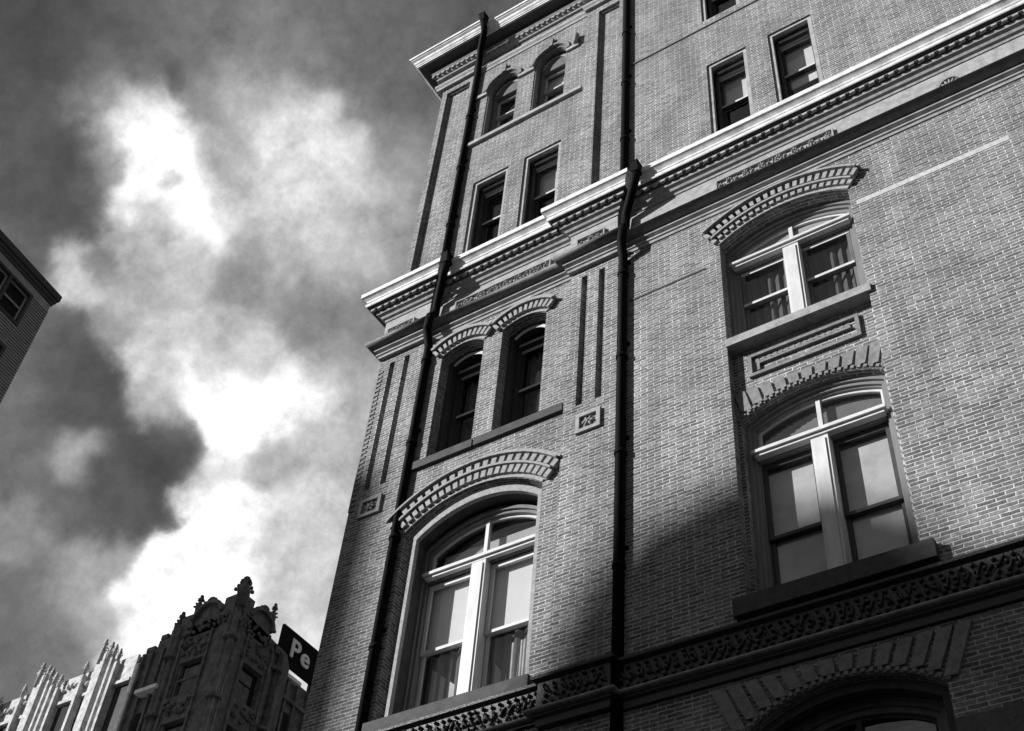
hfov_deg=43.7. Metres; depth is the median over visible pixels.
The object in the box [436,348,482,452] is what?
window
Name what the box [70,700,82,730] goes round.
window
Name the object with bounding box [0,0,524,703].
sky
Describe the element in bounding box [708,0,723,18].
window
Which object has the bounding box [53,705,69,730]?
window
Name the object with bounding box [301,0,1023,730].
brick building
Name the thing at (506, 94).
window
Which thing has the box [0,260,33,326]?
window
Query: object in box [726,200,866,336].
window
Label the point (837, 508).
window
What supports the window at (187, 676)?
in the gothic tower
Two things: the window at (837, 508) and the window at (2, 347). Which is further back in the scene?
the window at (2, 347)
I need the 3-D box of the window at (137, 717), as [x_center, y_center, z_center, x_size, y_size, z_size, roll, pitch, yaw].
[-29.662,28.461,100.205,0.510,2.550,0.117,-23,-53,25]
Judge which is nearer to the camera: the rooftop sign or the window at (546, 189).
the window at (546, 189)
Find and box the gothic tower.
[113,576,308,730]
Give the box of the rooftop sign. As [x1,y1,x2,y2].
[278,624,318,692]
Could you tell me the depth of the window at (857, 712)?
12.55 m
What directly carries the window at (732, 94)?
in the brick building at (697, 352)
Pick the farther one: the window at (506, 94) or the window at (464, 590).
the window at (506, 94)
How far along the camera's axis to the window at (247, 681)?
100.42 m
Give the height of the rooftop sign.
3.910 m
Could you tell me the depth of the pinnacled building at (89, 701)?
107.95 m
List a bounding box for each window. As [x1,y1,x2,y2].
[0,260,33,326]
[0,341,5,357]
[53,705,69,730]
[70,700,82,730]
[131,713,140,730]
[161,723,182,730]
[171,662,200,696]
[235,667,256,706]
[279,712,288,730]
[401,505,536,711]
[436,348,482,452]
[473,179,504,247]
[489,79,517,131]
[500,321,545,426]
[527,152,557,221]
[538,54,565,106]
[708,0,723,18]
[715,59,748,129]
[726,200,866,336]
[746,375,918,589]
[776,28,819,98]
[788,694,948,730]
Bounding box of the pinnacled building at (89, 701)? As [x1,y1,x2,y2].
[0,639,140,730]
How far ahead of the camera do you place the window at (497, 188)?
23.86 m
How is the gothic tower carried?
on the ground
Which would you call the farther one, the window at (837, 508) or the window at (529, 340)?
the window at (529, 340)
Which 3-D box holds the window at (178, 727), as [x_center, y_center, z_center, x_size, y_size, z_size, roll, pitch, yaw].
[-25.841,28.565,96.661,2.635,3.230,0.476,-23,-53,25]
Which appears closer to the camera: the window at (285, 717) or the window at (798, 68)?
the window at (798, 68)
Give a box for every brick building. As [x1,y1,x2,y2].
[0,229,61,403]
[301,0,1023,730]
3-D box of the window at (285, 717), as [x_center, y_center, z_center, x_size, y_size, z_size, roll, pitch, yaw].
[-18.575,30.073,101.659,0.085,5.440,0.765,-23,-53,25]
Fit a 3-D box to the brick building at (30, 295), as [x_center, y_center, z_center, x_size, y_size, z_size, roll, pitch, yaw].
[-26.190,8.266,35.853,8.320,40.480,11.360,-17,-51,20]
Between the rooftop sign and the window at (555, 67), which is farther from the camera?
the rooftop sign

